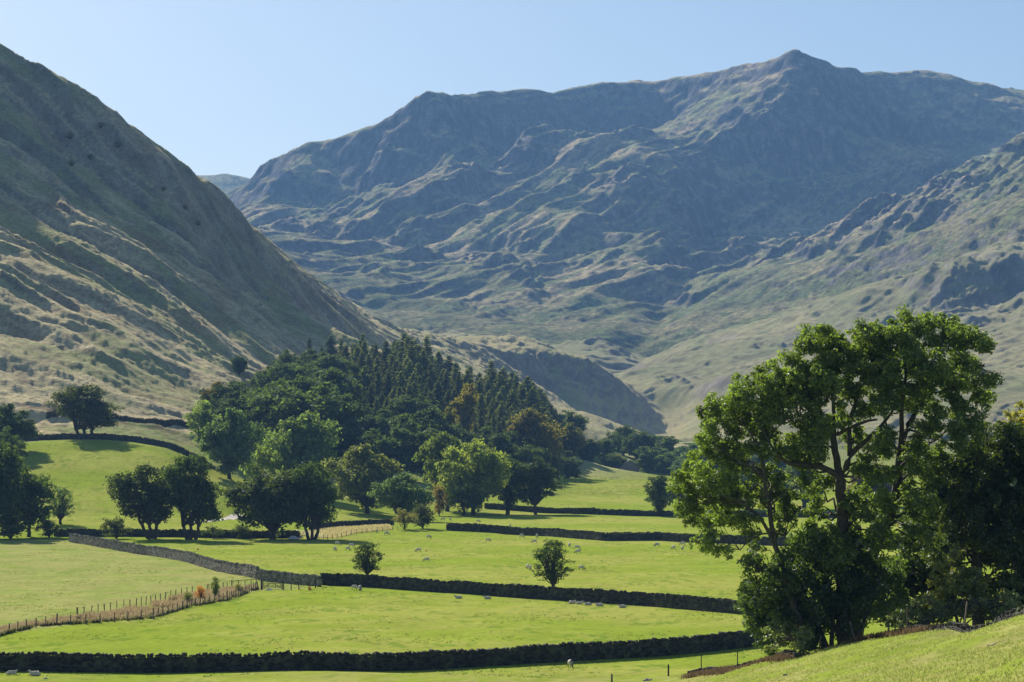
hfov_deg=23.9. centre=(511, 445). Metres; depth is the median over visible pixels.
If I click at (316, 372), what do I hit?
broadleaf tree
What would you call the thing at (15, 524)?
shrub
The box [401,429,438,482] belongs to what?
broadleaf tree
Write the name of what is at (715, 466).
broadleaf tree
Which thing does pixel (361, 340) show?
conifer tree
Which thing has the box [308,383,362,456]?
broadleaf tree
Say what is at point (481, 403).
conifer tree
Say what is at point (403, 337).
conifer tree
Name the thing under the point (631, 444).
broadleaf tree
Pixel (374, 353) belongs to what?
conifer tree
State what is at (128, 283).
hill
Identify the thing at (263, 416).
broadleaf tree
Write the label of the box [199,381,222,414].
broadleaf tree
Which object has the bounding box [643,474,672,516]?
broadleaf tree
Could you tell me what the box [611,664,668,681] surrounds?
wire fence
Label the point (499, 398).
conifer tree
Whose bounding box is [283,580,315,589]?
wire fence
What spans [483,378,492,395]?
conifer tree
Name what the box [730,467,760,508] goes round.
broadleaf tree
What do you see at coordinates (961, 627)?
dry stone wall
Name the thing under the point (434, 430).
broadleaf tree
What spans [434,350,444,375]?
conifer tree
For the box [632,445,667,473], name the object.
broadleaf tree
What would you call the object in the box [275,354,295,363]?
broadleaf tree
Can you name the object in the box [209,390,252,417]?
broadleaf tree
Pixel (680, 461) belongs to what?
broadleaf tree
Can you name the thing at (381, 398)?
conifer tree
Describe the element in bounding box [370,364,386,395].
conifer tree
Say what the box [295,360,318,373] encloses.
broadleaf tree
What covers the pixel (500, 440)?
broadleaf tree
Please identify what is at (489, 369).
conifer tree
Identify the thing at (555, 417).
conifer tree
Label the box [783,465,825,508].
broadleaf tree
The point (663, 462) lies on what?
broadleaf tree
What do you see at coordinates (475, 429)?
conifer tree
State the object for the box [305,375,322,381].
broadleaf tree
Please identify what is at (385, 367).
conifer tree
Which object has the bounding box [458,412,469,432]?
conifer tree
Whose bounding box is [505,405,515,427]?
conifer tree
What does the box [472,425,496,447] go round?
broadleaf tree
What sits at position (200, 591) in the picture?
young tree
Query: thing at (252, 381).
broadleaf tree
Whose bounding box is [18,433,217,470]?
dry stone wall
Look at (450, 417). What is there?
broadleaf tree
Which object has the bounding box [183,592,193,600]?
young tree
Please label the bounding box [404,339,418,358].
conifer tree
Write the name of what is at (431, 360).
conifer tree
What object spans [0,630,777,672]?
dry stone wall
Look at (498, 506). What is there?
dry stone wall
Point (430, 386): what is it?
conifer tree
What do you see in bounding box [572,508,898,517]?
dry stone wall
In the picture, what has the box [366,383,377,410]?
conifer tree
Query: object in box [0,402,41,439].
broadleaf tree
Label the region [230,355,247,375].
broadleaf tree
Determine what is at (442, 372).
conifer tree
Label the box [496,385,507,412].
conifer tree
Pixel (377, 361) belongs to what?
conifer tree
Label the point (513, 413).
conifer tree
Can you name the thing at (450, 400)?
conifer tree
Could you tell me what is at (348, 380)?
broadleaf tree
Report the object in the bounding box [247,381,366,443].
broadleaf tree
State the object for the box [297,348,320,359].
broadleaf tree
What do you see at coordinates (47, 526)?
shrub
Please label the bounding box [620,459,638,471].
stone barn
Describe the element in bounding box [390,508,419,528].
shrub
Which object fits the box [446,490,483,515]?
shrub
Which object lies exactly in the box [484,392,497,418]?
conifer tree
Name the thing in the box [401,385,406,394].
conifer tree
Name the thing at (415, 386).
conifer tree
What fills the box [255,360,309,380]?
broadleaf tree
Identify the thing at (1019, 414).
oak tree
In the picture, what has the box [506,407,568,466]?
broadleaf tree
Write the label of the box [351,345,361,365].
conifer tree
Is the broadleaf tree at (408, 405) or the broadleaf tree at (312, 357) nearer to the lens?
the broadleaf tree at (408, 405)
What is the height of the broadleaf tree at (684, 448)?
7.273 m
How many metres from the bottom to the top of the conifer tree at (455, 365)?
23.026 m
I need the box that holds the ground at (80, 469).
[0,401,1023,681]
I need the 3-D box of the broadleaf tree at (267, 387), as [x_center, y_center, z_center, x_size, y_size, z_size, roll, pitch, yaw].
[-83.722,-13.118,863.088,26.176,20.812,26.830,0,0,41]
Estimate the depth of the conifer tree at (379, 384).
1037.15 m
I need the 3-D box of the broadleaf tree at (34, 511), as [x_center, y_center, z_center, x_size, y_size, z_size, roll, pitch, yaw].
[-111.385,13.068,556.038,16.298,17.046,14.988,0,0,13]
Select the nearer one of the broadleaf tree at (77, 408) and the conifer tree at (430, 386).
the broadleaf tree at (77, 408)
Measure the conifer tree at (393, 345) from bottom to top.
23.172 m
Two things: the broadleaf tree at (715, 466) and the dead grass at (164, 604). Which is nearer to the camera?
the dead grass at (164, 604)
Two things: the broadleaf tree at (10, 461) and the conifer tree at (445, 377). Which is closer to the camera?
the broadleaf tree at (10, 461)
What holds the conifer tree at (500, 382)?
on the hill
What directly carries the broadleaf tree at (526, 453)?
on the hill
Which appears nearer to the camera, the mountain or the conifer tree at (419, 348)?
the conifer tree at (419, 348)
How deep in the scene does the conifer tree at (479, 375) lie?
1209.43 m
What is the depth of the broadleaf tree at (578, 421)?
1209.18 m
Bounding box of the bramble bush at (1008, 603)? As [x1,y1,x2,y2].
[886,589,1023,628]
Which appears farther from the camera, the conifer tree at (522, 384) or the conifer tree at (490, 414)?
the conifer tree at (522, 384)
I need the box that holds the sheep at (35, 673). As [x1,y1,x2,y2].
[27,670,40,675]
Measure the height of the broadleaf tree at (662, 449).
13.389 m
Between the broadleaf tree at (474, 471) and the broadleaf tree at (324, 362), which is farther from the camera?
the broadleaf tree at (324, 362)
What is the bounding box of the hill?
[0,43,1023,494]
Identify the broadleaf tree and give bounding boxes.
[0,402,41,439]
[0,426,29,460]
[0,440,29,514]
[0,442,25,475]
[8,465,63,536]
[46,382,124,433]
[102,462,184,538]
[155,452,230,539]
[182,399,221,443]
[197,407,267,478]
[198,381,255,413]
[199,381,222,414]
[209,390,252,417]
[213,397,246,424]
[224,466,311,538]
[228,380,246,391]
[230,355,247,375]
[238,379,304,412]
[240,405,279,447]
[245,387,263,399]
[246,374,265,388]
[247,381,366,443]
[252,363,297,387]
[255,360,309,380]
[262,410,342,474]
[264,383,301,426]
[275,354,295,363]
[278,349,299,362]
[284,459,340,539]
[285,375,320,392]
[293,366,319,379]
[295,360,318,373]
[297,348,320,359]
[300,353,320,364]
[301,364,321,376]
[305,354,365,377]
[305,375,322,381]
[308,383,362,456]
[313,367,350,390]
[315,368,366,402]
[316,443,405,513]
[320,366,358,384]
[330,384,357,416]
[331,433,371,461]
[357,403,374,418]
[359,413,393,433]
[361,425,390,437]
[361,428,381,445]
[366,471,436,515]
[368,426,428,473]
[377,408,392,421]
[383,393,438,420]
[385,412,421,437]
[392,406,465,441]
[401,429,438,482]
[411,431,480,511]
[422,427,441,466]
[434,437,513,514]
[442,406,457,424]
[449,383,478,431]
[460,428,476,446]
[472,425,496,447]
[485,432,513,455]
[486,430,536,451]
[493,458,524,514]
[500,443,544,464]
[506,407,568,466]
[508,455,567,514]
[531,446,551,467]
[555,422,586,456]
[557,410,589,432]
[560,456,583,477]
[575,438,603,461]
[595,438,616,464]
[600,452,628,468]
[605,425,638,454]
[614,443,656,458]
[620,430,658,458]
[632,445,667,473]
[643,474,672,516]
[646,447,666,469]
[648,435,663,441]
[652,453,679,475]
[655,435,681,451]
[655,448,670,473]
[662,449,683,459]
[667,482,689,502]
[668,458,699,471]
[670,446,690,451]
[670,451,710,468]
[676,442,709,466]
[702,447,731,471]
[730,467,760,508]
[742,453,774,476]
[769,453,787,473]
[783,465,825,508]
[846,462,908,497]
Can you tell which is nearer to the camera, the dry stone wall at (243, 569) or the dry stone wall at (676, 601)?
the dry stone wall at (676, 601)
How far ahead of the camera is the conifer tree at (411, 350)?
1114.57 m
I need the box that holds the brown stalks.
[676,622,942,678]
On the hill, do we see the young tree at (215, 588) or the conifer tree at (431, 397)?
the conifer tree at (431, 397)
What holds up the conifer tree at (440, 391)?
on the hill
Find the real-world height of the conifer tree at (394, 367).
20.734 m
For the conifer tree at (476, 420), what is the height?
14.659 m
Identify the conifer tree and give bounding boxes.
[306,337,312,349]
[323,335,339,357]
[337,339,343,356]
[337,346,348,356]
[340,344,351,361]
[349,343,356,359]
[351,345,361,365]
[352,370,362,403]
[355,350,369,377]
[358,333,371,355]
[359,339,371,360]
[359,365,370,385]
[362,374,376,404]
[364,354,373,374]
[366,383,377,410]
[370,343,384,368]
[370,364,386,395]
[373,356,380,366]
[373,371,384,407]
[377,391,385,408]
[379,370,394,408]
[380,340,394,365]
[380,361,390,384]
[382,368,392,391]
[382,398,389,410]
[387,386,396,409]
[388,355,397,369]
[389,371,408,398]
[390,360,402,382]
[391,339,396,354]
[391,340,403,360]
[391,364,405,388]
[394,386,403,411]
[395,349,402,359]
[395,351,405,367]
[398,332,407,350]
[399,345,419,369]
[401,336,411,352]
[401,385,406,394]
[403,356,414,380]
[403,360,416,383]
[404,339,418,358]
[404,382,414,399]
[407,371,420,392]
[410,380,422,397]
[413,350,434,382]
[414,361,425,390]
[415,344,426,354]
[421,376,433,393]
[423,334,437,368]
[423,363,438,386]
[424,391,440,412]
[429,355,441,378]
[431,380,446,414]
[432,380,445,405]
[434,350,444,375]
[438,355,453,382]
[439,368,450,380]
[440,369,452,398]
[440,381,447,405]
[444,399,455,426]
[445,390,451,406]
[449,361,463,388]
[450,368,461,390]
[451,390,458,399]
[452,373,464,395]
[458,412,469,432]
[462,369,473,389]
[465,377,475,394]
[468,364,475,386]
[468,406,479,432]
[468,407,477,432]
[472,422,479,436]
[473,371,485,386]
[474,380,483,406]
[474,394,488,421]
[476,409,485,426]
[479,416,485,433]
[482,360,496,386]
[483,371,497,393]
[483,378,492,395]
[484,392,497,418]
[484,407,499,433]
[485,388,495,401]
[486,399,496,419]
[490,371,507,404]
[490,413,496,432]
[493,391,507,416]
[494,401,507,431]
[496,366,508,394]
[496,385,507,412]
[496,423,503,433]
[500,418,505,431]
[503,411,519,431]
[504,377,518,404]
[504,421,511,433]
[505,389,520,415]
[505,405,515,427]
[506,384,517,408]
[509,370,517,390]
[510,402,518,413]
[513,372,519,398]
[516,381,528,406]
[517,375,539,401]
[517,386,527,415]
[518,400,525,413]
[524,387,550,423]
[531,385,541,408]
[537,387,547,406]
[538,395,550,417]
[539,401,550,414]
[542,391,550,407]
[544,410,554,437]
[548,403,556,420]
[550,452,563,477]
[552,412,559,426]
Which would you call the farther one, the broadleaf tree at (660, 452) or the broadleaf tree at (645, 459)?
the broadleaf tree at (660, 452)
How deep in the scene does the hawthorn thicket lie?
149.06 m
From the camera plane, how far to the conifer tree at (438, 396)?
1030.59 m
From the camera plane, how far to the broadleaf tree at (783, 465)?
1155.41 m
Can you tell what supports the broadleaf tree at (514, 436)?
on the hill
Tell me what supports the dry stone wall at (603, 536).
on the ground at (80, 469)
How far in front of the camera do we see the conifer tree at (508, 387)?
1151.93 m
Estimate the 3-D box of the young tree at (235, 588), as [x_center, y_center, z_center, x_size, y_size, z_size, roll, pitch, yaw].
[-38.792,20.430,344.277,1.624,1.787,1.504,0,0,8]
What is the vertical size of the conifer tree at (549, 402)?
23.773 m
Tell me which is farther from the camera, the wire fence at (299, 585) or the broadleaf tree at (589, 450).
the broadleaf tree at (589, 450)
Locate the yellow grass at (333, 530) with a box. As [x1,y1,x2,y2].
[297,523,391,537]
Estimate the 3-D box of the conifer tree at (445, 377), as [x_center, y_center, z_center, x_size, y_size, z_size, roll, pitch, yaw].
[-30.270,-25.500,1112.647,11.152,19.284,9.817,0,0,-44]
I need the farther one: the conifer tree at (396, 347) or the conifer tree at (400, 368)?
the conifer tree at (396, 347)
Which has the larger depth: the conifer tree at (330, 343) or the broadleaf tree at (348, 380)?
the conifer tree at (330, 343)
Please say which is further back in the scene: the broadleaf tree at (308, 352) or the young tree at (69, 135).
the young tree at (69, 135)
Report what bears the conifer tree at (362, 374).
on the hill
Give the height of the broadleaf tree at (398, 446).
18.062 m
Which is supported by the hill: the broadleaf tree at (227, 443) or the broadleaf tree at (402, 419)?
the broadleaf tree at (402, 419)
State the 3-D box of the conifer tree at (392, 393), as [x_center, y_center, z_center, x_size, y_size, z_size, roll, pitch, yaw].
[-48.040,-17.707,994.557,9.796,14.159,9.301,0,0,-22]
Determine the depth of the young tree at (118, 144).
1347.76 m
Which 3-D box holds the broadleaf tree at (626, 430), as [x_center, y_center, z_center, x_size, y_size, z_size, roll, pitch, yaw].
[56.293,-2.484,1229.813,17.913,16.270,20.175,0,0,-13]
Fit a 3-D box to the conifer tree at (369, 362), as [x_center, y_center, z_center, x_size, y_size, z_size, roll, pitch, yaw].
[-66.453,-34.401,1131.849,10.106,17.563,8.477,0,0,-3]
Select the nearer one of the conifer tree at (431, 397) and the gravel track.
the gravel track
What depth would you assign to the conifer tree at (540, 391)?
1178.39 m
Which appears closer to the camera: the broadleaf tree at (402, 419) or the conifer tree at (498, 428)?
the broadleaf tree at (402, 419)
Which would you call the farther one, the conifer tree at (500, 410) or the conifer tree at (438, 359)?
the conifer tree at (438, 359)
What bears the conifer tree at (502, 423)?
on the hill
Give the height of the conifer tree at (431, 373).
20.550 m
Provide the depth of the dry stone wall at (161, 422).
841.46 m
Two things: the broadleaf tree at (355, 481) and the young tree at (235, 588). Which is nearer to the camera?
the young tree at (235, 588)
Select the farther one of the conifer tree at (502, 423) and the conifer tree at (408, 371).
the conifer tree at (408, 371)
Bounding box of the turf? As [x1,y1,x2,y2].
[677,614,1023,681]
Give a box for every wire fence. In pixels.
[0,582,257,630]
[76,579,256,613]
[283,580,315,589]
[299,526,392,539]
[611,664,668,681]
[701,602,967,667]
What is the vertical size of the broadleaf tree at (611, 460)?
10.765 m
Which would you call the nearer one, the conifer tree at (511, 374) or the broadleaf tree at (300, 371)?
the broadleaf tree at (300, 371)
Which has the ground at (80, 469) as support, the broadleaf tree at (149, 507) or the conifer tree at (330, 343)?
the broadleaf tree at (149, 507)
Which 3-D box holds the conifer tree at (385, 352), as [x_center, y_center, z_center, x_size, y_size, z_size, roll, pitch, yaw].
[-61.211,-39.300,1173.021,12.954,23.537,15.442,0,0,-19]
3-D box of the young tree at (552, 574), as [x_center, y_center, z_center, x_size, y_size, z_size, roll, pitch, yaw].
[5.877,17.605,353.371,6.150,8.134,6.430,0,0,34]
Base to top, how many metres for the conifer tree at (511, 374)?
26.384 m
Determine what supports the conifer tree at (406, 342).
on the hill
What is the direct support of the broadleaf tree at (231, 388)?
on the hill
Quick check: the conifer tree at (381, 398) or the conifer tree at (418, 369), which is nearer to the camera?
the conifer tree at (381, 398)
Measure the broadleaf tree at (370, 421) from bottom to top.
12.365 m
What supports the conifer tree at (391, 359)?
on the hill
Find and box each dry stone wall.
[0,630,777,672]
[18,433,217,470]
[46,410,196,430]
[54,528,300,537]
[68,533,259,578]
[257,569,321,586]
[309,518,394,529]
[320,573,1022,614]
[446,523,1014,548]
[484,503,594,513]
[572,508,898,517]
[687,605,1023,673]
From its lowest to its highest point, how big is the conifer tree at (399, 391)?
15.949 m
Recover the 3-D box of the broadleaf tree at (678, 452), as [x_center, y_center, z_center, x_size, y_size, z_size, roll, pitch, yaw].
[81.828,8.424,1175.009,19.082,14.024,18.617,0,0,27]
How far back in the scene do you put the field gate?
355.84 m
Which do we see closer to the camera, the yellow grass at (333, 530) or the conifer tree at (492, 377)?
the yellow grass at (333, 530)
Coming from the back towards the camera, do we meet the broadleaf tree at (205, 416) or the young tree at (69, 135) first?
the young tree at (69, 135)
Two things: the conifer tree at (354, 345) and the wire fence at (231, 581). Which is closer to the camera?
the wire fence at (231, 581)
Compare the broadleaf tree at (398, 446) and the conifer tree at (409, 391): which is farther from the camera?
the conifer tree at (409, 391)
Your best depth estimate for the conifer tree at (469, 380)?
1121.43 m
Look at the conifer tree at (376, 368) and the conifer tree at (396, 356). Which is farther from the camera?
the conifer tree at (396, 356)
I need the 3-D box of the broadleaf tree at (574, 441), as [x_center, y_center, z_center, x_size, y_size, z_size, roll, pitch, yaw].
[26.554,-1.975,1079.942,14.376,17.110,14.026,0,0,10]
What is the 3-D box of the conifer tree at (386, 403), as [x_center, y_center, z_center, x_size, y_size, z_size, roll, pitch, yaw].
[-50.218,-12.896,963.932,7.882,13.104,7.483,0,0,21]
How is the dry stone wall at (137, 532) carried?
on the ground at (80, 469)
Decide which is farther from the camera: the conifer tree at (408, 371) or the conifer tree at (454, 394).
the conifer tree at (454, 394)
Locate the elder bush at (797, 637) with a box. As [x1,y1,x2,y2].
[761,618,814,652]
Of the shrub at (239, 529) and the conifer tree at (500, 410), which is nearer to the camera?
the shrub at (239, 529)
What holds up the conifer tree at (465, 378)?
on the hill
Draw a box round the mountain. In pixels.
[197,49,1023,356]
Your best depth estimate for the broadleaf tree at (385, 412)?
935.87 m
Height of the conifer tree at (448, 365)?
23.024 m
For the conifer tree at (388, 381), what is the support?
on the hill
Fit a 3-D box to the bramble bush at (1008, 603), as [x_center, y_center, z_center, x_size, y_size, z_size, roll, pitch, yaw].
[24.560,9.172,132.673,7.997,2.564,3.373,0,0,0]
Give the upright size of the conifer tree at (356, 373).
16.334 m
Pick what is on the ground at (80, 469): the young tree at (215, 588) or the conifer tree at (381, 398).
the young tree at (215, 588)
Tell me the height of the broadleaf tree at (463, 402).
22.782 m
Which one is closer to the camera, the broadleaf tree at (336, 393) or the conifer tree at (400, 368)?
the broadleaf tree at (336, 393)
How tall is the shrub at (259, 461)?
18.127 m
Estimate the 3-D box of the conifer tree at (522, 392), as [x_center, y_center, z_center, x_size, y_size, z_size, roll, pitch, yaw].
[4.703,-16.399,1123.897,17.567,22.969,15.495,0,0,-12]
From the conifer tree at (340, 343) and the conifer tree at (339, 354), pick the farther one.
the conifer tree at (340, 343)
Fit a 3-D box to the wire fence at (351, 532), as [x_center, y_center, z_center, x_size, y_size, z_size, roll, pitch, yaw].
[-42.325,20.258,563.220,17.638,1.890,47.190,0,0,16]
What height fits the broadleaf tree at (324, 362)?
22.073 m
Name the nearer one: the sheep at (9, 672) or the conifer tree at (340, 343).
the sheep at (9, 672)
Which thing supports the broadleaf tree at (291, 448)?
on the ground at (80, 469)
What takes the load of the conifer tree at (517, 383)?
on the hill
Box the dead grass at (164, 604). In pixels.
[0,584,259,635]
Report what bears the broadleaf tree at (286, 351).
on the hill
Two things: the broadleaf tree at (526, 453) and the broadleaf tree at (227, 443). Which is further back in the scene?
the broadleaf tree at (526, 453)
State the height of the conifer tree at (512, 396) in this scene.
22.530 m
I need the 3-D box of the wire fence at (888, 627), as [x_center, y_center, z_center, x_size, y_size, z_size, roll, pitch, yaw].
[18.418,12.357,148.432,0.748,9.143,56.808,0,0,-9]
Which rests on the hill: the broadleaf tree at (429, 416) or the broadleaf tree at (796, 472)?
the broadleaf tree at (429, 416)
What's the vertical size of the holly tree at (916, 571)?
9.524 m
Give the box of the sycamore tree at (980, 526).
[915,419,1023,625]
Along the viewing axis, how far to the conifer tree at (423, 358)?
1111.99 m
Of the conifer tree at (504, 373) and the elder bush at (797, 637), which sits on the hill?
the conifer tree at (504, 373)
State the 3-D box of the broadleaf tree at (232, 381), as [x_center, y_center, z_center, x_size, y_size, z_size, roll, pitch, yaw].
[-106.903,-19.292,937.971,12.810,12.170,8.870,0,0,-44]
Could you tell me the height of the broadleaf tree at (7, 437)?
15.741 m
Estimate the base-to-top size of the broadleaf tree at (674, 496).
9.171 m
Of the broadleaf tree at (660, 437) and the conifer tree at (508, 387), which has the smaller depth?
the conifer tree at (508, 387)
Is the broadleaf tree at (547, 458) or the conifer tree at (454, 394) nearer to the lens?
the broadleaf tree at (547, 458)
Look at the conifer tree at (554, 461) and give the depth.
978.19 m
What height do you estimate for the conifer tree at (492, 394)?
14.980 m
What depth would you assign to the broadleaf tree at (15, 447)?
638.46 m
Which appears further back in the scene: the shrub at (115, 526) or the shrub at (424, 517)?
the shrub at (424, 517)
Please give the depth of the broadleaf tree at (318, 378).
946.05 m
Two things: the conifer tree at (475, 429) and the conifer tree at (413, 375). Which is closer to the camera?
the conifer tree at (475, 429)
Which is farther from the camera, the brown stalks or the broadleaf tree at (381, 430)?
the broadleaf tree at (381, 430)
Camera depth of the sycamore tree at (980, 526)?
149.98 m
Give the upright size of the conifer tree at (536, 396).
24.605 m
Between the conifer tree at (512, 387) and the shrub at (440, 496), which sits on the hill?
the conifer tree at (512, 387)
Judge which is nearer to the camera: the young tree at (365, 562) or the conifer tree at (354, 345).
the young tree at (365, 562)
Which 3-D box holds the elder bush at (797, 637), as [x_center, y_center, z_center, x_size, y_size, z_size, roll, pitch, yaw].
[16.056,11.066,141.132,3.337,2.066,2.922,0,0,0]
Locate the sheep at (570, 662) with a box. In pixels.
[567,659,572,667]
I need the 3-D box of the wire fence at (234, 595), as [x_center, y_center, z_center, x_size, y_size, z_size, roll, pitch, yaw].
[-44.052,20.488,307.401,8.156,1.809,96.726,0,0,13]
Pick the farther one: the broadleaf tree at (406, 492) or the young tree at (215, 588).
the broadleaf tree at (406, 492)
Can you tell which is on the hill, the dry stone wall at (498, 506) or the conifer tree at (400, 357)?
the conifer tree at (400, 357)
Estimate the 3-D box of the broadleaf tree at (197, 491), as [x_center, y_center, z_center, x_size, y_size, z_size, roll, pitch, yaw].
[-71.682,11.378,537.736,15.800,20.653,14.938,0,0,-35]
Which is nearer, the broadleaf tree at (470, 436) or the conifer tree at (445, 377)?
the broadleaf tree at (470, 436)
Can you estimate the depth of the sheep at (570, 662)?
225.61 m
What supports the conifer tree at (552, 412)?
on the hill
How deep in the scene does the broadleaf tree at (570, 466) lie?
1003.79 m
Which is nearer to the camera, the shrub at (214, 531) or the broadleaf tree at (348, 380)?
the shrub at (214, 531)
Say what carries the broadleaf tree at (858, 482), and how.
on the ground at (80, 469)
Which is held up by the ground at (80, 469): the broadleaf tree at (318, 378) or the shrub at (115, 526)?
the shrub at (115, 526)
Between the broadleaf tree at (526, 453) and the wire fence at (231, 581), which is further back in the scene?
the broadleaf tree at (526, 453)
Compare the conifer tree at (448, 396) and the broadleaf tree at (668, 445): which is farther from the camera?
the broadleaf tree at (668, 445)
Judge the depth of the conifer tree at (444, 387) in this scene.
1095.48 m
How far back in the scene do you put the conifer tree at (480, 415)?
1032.96 m
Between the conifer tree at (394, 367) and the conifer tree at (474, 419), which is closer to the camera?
the conifer tree at (474, 419)
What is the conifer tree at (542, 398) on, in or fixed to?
on the hill
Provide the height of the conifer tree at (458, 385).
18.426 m
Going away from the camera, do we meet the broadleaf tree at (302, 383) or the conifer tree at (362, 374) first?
the broadleaf tree at (302, 383)
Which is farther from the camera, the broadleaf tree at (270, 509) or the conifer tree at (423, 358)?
the conifer tree at (423, 358)
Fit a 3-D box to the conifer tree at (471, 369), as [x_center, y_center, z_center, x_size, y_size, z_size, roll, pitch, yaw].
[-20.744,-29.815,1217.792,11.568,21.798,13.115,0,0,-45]
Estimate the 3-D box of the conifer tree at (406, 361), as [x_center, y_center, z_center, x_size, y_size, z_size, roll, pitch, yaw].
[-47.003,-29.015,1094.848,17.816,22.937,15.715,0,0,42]
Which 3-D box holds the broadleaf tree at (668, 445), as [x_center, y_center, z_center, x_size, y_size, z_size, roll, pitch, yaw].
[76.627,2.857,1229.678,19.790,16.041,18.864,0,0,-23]
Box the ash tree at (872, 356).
[666,303,1004,644]
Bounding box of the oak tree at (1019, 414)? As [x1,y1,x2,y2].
[1003,400,1023,454]
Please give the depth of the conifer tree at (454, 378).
1154.89 m
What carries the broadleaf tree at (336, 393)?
on the hill
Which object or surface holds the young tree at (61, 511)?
on the ground at (80, 469)
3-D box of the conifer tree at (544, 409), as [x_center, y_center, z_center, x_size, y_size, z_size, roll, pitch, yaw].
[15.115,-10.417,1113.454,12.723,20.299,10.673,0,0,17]
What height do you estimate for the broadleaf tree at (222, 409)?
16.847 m
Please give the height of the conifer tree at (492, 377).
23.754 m
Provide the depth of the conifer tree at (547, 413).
1085.00 m
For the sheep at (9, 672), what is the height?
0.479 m
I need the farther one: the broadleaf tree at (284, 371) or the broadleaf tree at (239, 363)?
the broadleaf tree at (239, 363)
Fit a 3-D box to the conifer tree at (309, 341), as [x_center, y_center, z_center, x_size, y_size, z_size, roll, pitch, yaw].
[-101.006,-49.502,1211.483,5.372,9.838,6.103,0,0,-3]
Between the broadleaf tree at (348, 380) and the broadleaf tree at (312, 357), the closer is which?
the broadleaf tree at (348, 380)
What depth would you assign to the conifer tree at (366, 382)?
1034.66 m
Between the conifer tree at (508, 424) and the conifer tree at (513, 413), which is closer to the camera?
the conifer tree at (508, 424)
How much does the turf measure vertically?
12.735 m
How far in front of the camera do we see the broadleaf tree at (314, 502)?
538.35 m
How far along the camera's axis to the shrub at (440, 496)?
703.41 m
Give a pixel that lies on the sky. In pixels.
(232, 87)
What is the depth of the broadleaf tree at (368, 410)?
929.35 m
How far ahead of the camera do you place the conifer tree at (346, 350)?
1149.19 m
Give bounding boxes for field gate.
[261,579,282,589]
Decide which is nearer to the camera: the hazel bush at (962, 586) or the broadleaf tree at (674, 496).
the hazel bush at (962, 586)
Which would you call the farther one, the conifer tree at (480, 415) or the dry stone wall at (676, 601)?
the conifer tree at (480, 415)
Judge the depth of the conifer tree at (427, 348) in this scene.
1217.76 m
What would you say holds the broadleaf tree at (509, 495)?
on the ground at (80, 469)
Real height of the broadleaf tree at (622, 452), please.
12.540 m
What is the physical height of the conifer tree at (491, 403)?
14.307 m
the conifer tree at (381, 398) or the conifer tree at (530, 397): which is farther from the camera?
the conifer tree at (530, 397)
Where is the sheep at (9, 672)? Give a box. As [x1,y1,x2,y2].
[6,669,18,674]
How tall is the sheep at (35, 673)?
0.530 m
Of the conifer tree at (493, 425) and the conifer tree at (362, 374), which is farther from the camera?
the conifer tree at (362, 374)
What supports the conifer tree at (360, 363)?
on the hill
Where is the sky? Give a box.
[0,0,1023,178]
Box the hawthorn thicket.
[731,519,910,656]
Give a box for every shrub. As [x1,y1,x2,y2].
[0,511,37,538]
[34,518,62,537]
[100,515,132,538]
[201,525,224,538]
[230,523,251,538]
[239,439,276,477]
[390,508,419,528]
[407,500,437,527]
[429,481,447,515]
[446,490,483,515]
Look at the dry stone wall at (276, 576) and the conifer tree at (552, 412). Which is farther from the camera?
the conifer tree at (552, 412)
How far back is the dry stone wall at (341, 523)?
595.43 m
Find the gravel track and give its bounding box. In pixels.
[205,514,242,521]
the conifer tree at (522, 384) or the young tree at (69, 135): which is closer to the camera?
the conifer tree at (522, 384)
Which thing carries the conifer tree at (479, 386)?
on the hill
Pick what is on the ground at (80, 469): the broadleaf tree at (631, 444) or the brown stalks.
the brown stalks
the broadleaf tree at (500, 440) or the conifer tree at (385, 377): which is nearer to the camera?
the broadleaf tree at (500, 440)
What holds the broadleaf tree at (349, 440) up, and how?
on the ground at (80, 469)
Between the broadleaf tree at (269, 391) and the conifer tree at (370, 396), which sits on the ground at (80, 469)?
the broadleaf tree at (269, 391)
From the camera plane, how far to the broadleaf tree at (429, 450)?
738.35 m
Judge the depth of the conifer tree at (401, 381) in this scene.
1023.68 m
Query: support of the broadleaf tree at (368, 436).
on the ground at (80, 469)
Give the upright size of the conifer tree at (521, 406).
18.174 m
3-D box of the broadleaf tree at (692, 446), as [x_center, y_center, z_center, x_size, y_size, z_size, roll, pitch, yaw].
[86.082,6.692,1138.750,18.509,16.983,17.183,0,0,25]
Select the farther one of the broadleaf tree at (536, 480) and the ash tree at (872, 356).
the broadleaf tree at (536, 480)
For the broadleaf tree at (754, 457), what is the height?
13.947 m
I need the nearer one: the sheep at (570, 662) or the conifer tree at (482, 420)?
the sheep at (570, 662)
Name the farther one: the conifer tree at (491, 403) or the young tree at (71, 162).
the young tree at (71, 162)
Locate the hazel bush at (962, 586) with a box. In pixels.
[920,540,1007,623]
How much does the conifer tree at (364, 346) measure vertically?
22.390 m
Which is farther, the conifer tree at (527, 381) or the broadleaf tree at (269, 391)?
the conifer tree at (527, 381)
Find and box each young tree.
[45,486,75,523]
[64,132,73,139]
[68,159,76,166]
[113,140,122,147]
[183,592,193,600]
[194,586,204,596]
[210,576,219,595]
[234,583,244,590]
[350,542,384,574]
[532,538,575,586]
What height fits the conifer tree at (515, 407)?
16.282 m
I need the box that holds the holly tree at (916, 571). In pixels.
[853,492,968,628]
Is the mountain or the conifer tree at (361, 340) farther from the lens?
the mountain

